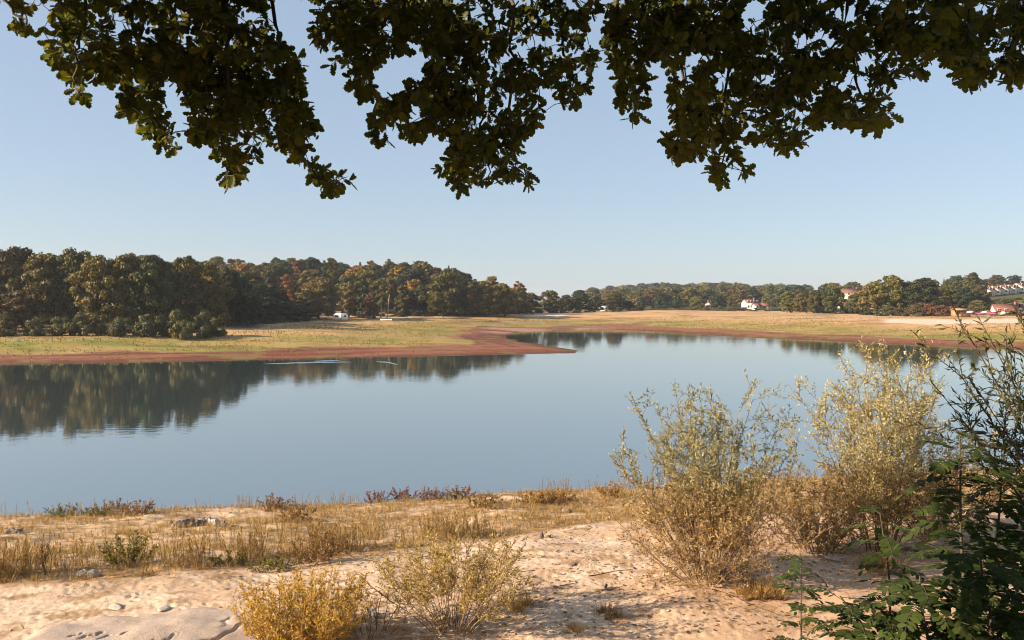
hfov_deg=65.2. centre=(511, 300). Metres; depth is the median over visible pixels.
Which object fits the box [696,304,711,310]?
bush
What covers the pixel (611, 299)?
broadleaf tree
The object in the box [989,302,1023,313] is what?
building
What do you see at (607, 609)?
grass tuft
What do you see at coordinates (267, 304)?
broadleaf tree
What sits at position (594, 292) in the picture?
distant tree
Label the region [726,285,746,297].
distant tree
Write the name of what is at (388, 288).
birch tree
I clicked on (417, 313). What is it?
bush
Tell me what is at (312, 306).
broadleaf tree
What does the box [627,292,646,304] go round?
distant tree
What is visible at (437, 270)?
broadleaf tree
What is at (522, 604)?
grass tuft
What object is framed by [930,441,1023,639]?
sapling
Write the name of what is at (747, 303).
house
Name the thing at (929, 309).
bush
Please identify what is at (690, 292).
distant tree
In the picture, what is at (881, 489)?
willow bush
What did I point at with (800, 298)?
broadleaf tree
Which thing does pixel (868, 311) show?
bush
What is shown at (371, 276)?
broadleaf tree
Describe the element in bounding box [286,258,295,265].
broadleaf tree
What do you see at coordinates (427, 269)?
broadleaf tree
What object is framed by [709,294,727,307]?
distant tree
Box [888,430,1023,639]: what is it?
sapling
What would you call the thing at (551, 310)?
bush
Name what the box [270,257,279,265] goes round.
broadleaf tree
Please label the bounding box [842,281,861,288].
distant tree
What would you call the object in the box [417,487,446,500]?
purple plant
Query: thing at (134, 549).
green bush
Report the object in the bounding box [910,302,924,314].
bush
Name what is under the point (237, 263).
broadleaf tree
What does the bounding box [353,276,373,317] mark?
conifer tree
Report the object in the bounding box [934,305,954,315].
bush
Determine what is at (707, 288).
distant tree
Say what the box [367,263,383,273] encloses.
broadleaf tree
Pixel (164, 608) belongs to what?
stone
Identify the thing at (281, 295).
broadleaf tree
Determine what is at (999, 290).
house
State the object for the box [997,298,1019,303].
broadleaf tree
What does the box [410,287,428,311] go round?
broadleaf tree
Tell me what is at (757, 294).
distant tree
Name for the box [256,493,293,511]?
red bush
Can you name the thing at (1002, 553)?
sapling
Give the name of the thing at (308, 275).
broadleaf tree
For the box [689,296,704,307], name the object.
distant tree
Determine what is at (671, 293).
distant tree
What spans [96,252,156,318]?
broadleaf tree
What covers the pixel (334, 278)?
broadleaf tree
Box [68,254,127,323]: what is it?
broadleaf tree
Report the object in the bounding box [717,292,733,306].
distant tree
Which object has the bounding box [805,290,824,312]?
broadleaf tree
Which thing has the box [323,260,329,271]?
broadleaf tree
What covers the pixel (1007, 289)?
house
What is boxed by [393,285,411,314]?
broadleaf tree
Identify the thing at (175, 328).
bush
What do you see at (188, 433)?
lake
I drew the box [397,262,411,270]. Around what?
broadleaf tree
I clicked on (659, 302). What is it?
distant tree
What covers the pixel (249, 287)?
broadleaf tree
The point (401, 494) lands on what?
purple plant
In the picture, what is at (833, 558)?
stone
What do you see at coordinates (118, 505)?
red bush
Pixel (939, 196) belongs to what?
sky
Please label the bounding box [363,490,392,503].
purple plant
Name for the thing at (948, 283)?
distant tree
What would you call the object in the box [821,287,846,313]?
broadleaf tree
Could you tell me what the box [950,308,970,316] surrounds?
kiosk
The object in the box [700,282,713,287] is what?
distant tree
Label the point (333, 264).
broadleaf tree
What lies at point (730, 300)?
distant tree
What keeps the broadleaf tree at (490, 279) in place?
on the ground at (40, 604)
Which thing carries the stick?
on the ground at (40, 604)
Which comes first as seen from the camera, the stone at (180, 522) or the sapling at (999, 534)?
the sapling at (999, 534)
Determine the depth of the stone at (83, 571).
19.94 m
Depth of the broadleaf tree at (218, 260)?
402.62 m
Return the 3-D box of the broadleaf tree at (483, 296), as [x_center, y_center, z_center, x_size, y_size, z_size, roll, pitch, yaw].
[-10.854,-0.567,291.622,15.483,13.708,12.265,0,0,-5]
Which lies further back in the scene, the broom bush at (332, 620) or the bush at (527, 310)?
the bush at (527, 310)
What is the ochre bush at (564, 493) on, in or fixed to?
on the ground at (40, 604)
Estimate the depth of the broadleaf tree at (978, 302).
319.80 m
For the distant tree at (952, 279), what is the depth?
555.39 m
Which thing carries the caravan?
on the ground at (40, 604)
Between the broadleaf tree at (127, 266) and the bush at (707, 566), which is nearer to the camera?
the bush at (707, 566)
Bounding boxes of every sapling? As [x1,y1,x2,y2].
[767,555,835,639]
[778,585,920,639]
[832,506,938,639]
[851,576,988,639]
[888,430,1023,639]
[897,540,1023,639]
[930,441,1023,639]
[962,466,1023,638]
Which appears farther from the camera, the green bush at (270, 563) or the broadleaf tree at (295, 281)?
the broadleaf tree at (295, 281)
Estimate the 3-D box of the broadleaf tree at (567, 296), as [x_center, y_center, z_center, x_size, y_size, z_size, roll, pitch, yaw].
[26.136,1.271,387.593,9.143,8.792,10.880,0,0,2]
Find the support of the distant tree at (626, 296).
on the ground at (40, 604)
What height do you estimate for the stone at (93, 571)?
0.226 m
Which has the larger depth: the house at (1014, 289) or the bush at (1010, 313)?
the house at (1014, 289)
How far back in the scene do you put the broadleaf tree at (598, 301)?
391.09 m
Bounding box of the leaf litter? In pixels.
[148,515,1013,639]
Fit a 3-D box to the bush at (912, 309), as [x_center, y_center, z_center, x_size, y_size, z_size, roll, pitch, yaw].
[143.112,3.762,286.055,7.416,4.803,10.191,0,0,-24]
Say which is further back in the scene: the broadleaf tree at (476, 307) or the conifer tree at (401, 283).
the conifer tree at (401, 283)
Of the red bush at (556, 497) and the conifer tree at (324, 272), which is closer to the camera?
the red bush at (556, 497)
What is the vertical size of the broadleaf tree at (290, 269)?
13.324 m
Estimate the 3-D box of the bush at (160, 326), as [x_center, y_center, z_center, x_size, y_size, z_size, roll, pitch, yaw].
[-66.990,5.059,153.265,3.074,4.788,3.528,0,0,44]
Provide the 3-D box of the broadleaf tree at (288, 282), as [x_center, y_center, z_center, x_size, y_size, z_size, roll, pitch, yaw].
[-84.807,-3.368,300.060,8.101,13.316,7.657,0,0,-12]
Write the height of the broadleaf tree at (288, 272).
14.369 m
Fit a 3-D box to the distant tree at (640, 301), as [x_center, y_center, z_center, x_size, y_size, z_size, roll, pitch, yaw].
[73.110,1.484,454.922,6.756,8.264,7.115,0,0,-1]
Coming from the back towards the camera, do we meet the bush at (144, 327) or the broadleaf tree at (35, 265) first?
the broadleaf tree at (35, 265)
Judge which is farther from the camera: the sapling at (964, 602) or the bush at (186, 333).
the bush at (186, 333)
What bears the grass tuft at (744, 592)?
on the ground at (40, 604)
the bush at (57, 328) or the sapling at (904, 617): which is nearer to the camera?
the sapling at (904, 617)
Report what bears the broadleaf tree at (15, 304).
on the ground at (40, 604)
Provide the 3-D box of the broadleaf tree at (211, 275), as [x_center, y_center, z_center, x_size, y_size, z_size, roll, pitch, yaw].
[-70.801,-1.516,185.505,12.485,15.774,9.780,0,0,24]
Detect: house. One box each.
[741,298,759,308]
[751,304,762,309]
[760,303,771,309]
[831,298,849,313]
[839,287,861,298]
[987,285,995,295]
[990,286,1003,294]
[999,284,1010,293]
[1007,284,1019,293]
[1015,282,1023,291]
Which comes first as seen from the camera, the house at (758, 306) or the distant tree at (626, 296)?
the house at (758, 306)
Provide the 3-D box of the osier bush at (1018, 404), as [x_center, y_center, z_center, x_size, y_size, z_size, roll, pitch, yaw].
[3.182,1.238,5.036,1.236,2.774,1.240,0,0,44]
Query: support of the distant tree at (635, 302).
on the ground at (40, 604)
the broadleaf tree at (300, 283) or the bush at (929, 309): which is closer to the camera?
the bush at (929, 309)
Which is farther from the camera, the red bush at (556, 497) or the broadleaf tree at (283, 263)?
the broadleaf tree at (283, 263)
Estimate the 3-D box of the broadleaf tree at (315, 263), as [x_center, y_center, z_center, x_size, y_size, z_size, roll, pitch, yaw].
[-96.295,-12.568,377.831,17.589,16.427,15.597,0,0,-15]
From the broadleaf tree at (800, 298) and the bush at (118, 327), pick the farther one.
the broadleaf tree at (800, 298)
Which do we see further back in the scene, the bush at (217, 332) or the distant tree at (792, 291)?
the distant tree at (792, 291)
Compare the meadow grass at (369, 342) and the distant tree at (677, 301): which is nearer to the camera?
the meadow grass at (369, 342)
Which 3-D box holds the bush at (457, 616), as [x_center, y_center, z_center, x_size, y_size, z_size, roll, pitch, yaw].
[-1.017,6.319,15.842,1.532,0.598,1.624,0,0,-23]
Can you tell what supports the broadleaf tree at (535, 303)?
on the ground at (40, 604)
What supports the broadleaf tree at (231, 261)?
on the ground at (40, 604)
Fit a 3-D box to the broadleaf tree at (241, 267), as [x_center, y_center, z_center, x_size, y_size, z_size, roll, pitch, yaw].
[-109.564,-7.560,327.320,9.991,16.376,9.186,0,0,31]
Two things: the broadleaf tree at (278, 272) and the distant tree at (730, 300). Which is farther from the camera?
the distant tree at (730, 300)
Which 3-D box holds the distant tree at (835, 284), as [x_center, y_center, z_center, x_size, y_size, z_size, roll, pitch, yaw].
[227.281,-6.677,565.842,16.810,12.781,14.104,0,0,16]
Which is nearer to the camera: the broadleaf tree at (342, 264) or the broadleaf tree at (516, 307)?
the broadleaf tree at (516, 307)
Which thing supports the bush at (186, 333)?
on the ground at (40, 604)
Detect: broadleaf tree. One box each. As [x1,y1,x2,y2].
[0,246,42,321]
[0,290,42,330]
[4,252,67,324]
[39,247,95,321]
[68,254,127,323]
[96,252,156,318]
[127,254,188,322]
[137,266,184,318]
[161,255,214,322]
[182,260,237,324]
[209,256,227,267]
[212,268,247,325]
[226,259,235,269]
[228,275,258,313]
[230,291,267,325]
[231,259,244,269]
[236,263,251,271]
[239,271,269,295]
[248,294,276,320]
[250,264,265,275]
[259,262,269,274]
[260,264,289,295]
[264,272,278,290]
[268,289,293,303]
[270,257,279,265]
[274,259,293,266]
[278,274,294,303]
[282,266,294,276]
[283,269,297,279]
[284,280,297,302]
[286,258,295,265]
[291,260,306,279]
[293,269,328,295]
[294,278,307,300]
[294,296,321,317]
[297,277,342,318]
[303,257,326,269]
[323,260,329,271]
[326,269,339,306]
[327,258,339,272]
[332,262,349,274]
[333,273,367,307]
[336,266,345,274]
[337,283,356,317]
[340,265,367,277]
[340,269,380,307]
[362,292,379,318]
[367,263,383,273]
[368,278,396,312]
[375,269,384,277]
[381,262,394,276]
[387,264,398,277]
[387,264,407,296]
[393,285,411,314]
[394,291,411,311]
[395,267,433,290]
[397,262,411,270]
[404,279,421,311]
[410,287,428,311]
[411,262,438,283]
[418,271,467,316]
[433,267,440,273]
[446,268,460,274]
[453,281,470,315]
[457,272,476,289]
[462,281,501,316]
[465,294,485,309]
[486,276,498,284]
[488,283,522,315]
[502,288,519,315]
[512,281,526,310]
[513,287,533,313]
[527,292,541,310]
[538,290,564,311]
[558,294,573,311]
[563,290,594,311]
[587,296,605,310]
[603,291,625,309]
[623,301,637,310]
[779,291,794,312]
[789,292,809,312]
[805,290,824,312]
[819,290,829,311]
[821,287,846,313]
[843,294,866,312]
[849,281,888,311]
[871,275,908,310]
[889,282,914,311]
[898,277,942,309]
[936,286,958,310]
[949,281,964,306]
[954,287,978,307]
[962,300,989,311]
[969,284,993,310]
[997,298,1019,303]
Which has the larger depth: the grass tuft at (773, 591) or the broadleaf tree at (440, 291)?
the broadleaf tree at (440, 291)
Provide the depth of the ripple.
116.11 m
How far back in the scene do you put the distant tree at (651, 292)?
514.52 m
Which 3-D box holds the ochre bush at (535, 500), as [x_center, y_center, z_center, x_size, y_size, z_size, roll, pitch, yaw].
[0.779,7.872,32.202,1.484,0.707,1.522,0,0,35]
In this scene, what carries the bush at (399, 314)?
on the ground at (40, 604)
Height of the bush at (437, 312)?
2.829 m
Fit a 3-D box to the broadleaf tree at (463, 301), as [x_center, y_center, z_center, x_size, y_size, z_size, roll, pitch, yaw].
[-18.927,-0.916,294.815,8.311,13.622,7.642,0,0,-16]
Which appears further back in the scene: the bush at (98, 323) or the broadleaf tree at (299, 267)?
the broadleaf tree at (299, 267)
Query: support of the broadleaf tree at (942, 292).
on the ground at (40, 604)
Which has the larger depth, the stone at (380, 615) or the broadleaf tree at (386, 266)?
the broadleaf tree at (386, 266)
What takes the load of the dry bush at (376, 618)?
on the ground at (40, 604)
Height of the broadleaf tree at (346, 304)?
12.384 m
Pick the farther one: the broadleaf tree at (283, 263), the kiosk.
the broadleaf tree at (283, 263)
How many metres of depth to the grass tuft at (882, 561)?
19.22 m
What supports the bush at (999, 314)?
on the ground at (40, 604)
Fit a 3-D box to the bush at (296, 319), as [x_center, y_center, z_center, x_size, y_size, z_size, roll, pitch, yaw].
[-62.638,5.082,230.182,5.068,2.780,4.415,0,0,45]
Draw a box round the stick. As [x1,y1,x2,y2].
[589,569,632,575]
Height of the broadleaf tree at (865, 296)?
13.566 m
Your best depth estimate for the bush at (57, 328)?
149.90 m
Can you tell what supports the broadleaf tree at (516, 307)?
on the ground at (40, 604)
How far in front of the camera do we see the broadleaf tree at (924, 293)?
308.42 m
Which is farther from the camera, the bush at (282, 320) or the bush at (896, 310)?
the bush at (896, 310)
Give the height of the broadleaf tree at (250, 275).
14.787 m
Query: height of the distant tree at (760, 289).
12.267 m
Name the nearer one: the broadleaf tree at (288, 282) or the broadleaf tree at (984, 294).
the broadleaf tree at (288, 282)
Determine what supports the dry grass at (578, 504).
on the ground at (40, 604)
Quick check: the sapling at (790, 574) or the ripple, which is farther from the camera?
the ripple
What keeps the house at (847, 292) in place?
on the ground at (40, 604)
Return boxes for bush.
[0,314,17,336]
[23,318,43,335]
[38,316,70,335]
[43,502,77,517]
[62,311,95,335]
[80,502,111,516]
[89,314,108,335]
[98,529,158,567]
[101,498,130,511]
[105,316,127,336]
[120,498,154,515]
[124,318,138,334]
[132,314,157,337]
[153,315,169,336]
[167,309,193,338]
[179,319,193,340]
[192,310,211,338]
[209,545,249,567]
[210,316,227,336]
[227,561,376,639]
[246,551,301,572]
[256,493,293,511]
[259,317,279,323]
[274,504,316,522]
[275,316,294,322]
[286,314,301,321]
[290,528,348,566]
[298,313,310,320]
[346,591,413,639]
[354,513,539,635]
[390,313,403,316]
[411,310,426,315]
[415,605,492,639]
[422,312,434,315]
[433,310,447,315]
[445,484,475,498]
[466,491,503,507]
[513,488,551,506]
[524,308,534,313]
[535,308,543,312]
[538,489,573,505]
[544,488,577,503]
[546,308,558,312]
[588,478,832,597]
[595,480,633,497]
[608,369,822,587]
[609,307,623,310]
[626,307,638,310]
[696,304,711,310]
[711,306,726,310]
[737,458,899,555]
[762,308,784,310]
[786,326,1014,551]
[844,309,863,313]
[858,308,873,314]
[864,437,1022,535]
[873,307,893,315]
[890,280,1023,565]
[890,307,909,315]
[897,305,924,316]
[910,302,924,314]
[918,303,946,315]
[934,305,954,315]
[967,304,986,314]
[989,311,1004,315]
[1003,311,1023,315]
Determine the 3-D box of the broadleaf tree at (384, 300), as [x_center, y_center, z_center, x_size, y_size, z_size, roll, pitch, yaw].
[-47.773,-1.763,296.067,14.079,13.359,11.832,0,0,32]
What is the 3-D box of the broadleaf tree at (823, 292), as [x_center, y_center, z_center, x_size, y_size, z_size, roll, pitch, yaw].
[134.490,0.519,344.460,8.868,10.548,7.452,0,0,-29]
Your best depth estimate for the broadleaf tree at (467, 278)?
331.09 m
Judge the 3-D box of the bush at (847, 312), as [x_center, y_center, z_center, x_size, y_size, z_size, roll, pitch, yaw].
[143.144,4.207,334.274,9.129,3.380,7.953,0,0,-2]
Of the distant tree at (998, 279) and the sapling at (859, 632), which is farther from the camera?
the distant tree at (998, 279)
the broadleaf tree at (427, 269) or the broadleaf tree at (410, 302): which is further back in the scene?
the broadleaf tree at (427, 269)
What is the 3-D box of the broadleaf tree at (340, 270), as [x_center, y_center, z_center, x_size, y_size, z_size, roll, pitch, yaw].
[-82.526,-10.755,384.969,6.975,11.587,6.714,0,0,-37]
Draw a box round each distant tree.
[587,288,601,298]
[601,290,613,302]
[616,288,630,293]
[625,291,638,300]
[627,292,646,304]
[632,296,649,306]
[636,296,646,308]
[643,288,663,305]
[650,296,668,309]
[663,286,686,306]
[671,295,682,307]
[677,288,702,305]
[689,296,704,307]
[697,287,715,295]
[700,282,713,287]
[701,290,714,303]
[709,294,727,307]
[715,286,728,292]
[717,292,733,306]
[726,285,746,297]
[727,297,734,306]
[732,290,753,306]
[748,287,761,299]
[756,287,765,297]
[760,294,778,307]
[762,285,775,297]
[773,286,791,302]
[790,289,799,295]
[793,285,807,290]
[827,283,842,287]
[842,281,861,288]
[941,280,951,290]
[946,275,963,285]
[963,274,978,282]
[986,275,1005,285]
[1006,275,1023,283]
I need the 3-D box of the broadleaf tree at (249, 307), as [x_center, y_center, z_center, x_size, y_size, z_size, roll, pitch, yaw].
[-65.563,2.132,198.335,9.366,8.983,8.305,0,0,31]
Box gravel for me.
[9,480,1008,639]
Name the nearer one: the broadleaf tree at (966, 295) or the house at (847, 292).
the broadleaf tree at (966, 295)
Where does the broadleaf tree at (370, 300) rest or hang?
on the ground at (40, 604)
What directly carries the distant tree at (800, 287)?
on the ground at (40, 604)
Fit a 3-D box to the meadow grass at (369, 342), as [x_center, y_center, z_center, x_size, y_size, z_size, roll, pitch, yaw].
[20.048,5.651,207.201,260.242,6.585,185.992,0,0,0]
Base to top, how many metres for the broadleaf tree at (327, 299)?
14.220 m
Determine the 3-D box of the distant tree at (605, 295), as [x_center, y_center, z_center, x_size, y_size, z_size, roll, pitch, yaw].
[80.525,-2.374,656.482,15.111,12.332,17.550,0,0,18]
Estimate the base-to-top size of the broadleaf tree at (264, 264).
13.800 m
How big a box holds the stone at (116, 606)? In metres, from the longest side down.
0.415 x 0.261 x 0.096 m
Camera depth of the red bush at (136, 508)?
32.44 m
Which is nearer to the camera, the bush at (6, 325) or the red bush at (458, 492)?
the red bush at (458, 492)
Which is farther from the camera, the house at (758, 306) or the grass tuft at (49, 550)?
the house at (758, 306)
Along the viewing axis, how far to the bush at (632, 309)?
396.47 m
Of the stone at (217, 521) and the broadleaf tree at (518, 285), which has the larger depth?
the broadleaf tree at (518, 285)
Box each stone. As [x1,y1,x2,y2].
[77,569,88,576]
[87,569,98,578]
[108,603,122,610]
[157,606,171,611]
[172,520,183,527]
[213,519,219,525]
[371,611,382,618]
[823,555,840,561]
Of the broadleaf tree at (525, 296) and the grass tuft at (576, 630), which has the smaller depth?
the grass tuft at (576, 630)
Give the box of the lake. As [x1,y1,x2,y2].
[0,329,1023,515]
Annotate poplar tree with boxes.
[962,279,970,303]
[968,272,980,291]
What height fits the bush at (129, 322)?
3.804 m
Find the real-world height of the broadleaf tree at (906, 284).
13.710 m
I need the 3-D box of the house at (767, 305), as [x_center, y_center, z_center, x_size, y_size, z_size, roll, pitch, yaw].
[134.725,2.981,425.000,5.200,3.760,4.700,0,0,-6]
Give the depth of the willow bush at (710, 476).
18.25 m
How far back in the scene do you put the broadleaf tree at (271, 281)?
299.01 m
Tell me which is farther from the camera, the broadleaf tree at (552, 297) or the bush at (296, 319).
the broadleaf tree at (552, 297)
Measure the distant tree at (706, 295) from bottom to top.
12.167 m
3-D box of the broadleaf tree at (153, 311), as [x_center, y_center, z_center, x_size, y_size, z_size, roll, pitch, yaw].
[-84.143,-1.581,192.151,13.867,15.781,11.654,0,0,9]
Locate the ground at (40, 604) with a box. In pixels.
[0,292,1023,639]
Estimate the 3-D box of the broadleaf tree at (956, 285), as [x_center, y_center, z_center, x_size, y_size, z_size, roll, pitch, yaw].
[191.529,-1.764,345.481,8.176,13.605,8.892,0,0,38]
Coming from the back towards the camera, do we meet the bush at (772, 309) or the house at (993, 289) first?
the house at (993, 289)
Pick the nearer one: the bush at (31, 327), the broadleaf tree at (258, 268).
the bush at (31, 327)
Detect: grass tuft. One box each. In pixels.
[36,542,52,574]
[507,590,542,616]
[566,619,587,633]
[591,598,625,620]
[731,578,772,600]
[740,568,796,600]
[850,545,914,576]
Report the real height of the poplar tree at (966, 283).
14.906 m
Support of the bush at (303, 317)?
on the ground at (40, 604)
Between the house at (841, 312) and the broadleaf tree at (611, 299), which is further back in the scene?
the broadleaf tree at (611, 299)
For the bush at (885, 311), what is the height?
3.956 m
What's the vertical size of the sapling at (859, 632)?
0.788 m
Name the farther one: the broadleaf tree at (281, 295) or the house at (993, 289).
the house at (993, 289)
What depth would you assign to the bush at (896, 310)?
289.21 m
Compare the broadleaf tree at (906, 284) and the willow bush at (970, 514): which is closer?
the willow bush at (970, 514)
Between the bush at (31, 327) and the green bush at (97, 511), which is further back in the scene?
the bush at (31, 327)
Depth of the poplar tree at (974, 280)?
379.12 m
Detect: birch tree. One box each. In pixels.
[374,280,386,318]
[385,276,395,318]
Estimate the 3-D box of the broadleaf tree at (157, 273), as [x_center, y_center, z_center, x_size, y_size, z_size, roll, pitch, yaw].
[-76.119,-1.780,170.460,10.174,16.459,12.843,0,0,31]
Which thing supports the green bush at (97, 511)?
on the ground at (40, 604)
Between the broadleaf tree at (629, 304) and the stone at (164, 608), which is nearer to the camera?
the stone at (164, 608)
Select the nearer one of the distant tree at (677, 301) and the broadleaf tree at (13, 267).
the broadleaf tree at (13, 267)
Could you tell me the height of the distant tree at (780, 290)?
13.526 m
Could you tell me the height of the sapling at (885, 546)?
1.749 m
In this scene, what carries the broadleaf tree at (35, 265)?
on the ground at (40, 604)
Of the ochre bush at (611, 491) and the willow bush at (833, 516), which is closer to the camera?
the willow bush at (833, 516)
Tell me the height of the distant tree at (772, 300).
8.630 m
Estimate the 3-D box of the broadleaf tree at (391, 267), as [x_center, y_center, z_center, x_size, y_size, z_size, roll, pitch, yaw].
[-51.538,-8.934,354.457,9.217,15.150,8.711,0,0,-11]
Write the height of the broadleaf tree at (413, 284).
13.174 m
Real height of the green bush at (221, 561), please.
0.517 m
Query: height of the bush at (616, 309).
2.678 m
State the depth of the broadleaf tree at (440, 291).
284.40 m
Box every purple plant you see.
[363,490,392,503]
[389,485,417,501]
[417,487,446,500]
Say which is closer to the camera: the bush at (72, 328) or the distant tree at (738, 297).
the bush at (72, 328)
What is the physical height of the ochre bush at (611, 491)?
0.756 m
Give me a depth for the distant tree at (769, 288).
511.49 m
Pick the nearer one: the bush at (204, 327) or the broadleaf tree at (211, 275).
the bush at (204, 327)
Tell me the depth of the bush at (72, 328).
150.33 m
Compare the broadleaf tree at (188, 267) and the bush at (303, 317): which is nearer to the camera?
the broadleaf tree at (188, 267)
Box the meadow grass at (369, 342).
[0,312,1023,361]
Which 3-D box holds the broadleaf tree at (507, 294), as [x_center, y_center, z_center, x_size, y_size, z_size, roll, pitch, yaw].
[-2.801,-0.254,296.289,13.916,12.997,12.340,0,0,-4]
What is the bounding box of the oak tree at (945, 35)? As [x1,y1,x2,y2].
[0,0,1023,199]
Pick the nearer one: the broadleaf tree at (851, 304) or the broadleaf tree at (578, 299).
the broadleaf tree at (851, 304)
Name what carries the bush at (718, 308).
on the ground at (40, 604)
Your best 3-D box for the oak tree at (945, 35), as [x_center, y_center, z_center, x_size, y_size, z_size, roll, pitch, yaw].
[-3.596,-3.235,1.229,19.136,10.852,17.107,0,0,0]
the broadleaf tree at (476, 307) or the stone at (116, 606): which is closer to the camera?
the stone at (116, 606)
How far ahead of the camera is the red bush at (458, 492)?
35.43 m
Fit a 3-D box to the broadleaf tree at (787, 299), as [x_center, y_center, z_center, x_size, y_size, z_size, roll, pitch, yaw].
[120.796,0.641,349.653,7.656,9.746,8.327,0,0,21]
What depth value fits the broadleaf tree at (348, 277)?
297.43 m
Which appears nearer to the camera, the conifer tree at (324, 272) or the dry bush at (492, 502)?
the dry bush at (492, 502)
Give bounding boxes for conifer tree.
[316,268,334,306]
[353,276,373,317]
[396,277,402,295]
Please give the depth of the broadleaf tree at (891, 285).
313.65 m
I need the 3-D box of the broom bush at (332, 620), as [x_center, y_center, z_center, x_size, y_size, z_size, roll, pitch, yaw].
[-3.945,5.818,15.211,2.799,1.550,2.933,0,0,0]
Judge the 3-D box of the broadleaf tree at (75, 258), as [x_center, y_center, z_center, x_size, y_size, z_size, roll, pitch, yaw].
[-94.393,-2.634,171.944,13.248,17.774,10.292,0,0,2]
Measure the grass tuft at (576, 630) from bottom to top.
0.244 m
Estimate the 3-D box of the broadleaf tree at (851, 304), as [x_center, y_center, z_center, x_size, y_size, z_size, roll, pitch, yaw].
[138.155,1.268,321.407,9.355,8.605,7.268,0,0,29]
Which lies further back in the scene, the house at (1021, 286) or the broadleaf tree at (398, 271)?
the house at (1021, 286)
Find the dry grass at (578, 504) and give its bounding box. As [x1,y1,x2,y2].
[0,466,1023,639]
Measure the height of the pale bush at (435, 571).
2.303 m
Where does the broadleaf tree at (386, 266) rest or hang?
on the ground at (40, 604)
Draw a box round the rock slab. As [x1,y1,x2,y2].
[23,607,259,639]
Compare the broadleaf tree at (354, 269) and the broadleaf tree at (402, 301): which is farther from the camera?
the broadleaf tree at (354, 269)
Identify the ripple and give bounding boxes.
[270,362,333,363]
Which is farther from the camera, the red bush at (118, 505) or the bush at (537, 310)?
the bush at (537, 310)
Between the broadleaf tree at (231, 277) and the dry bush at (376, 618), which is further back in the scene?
the broadleaf tree at (231, 277)
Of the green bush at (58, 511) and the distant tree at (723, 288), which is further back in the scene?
the distant tree at (723, 288)
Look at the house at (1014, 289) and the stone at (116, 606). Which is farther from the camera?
the house at (1014, 289)
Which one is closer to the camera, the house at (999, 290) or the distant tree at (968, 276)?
the house at (999, 290)
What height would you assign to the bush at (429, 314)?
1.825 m
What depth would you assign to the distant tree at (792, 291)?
496.76 m
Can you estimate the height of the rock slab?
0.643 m
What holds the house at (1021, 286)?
on the ground at (40, 604)
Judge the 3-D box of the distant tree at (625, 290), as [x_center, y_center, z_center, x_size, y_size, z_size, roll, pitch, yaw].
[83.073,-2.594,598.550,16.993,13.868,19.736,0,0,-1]
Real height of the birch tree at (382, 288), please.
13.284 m
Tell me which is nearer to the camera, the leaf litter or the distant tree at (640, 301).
the leaf litter
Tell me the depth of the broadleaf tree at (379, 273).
335.23 m
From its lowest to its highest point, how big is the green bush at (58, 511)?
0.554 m
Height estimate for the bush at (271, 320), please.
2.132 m
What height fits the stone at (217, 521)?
0.336 m
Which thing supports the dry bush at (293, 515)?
on the ground at (40, 604)
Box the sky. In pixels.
[0,0,1023,301]
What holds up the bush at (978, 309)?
on the ground at (40, 604)
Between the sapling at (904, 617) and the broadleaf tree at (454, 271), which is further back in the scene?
the broadleaf tree at (454, 271)
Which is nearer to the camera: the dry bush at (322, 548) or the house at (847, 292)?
the dry bush at (322, 548)
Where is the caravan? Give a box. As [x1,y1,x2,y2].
[333,313,347,319]
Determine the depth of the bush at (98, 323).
151.27 m
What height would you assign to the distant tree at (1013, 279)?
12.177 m
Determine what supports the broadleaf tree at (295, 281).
on the ground at (40, 604)
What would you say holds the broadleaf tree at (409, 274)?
on the ground at (40, 604)

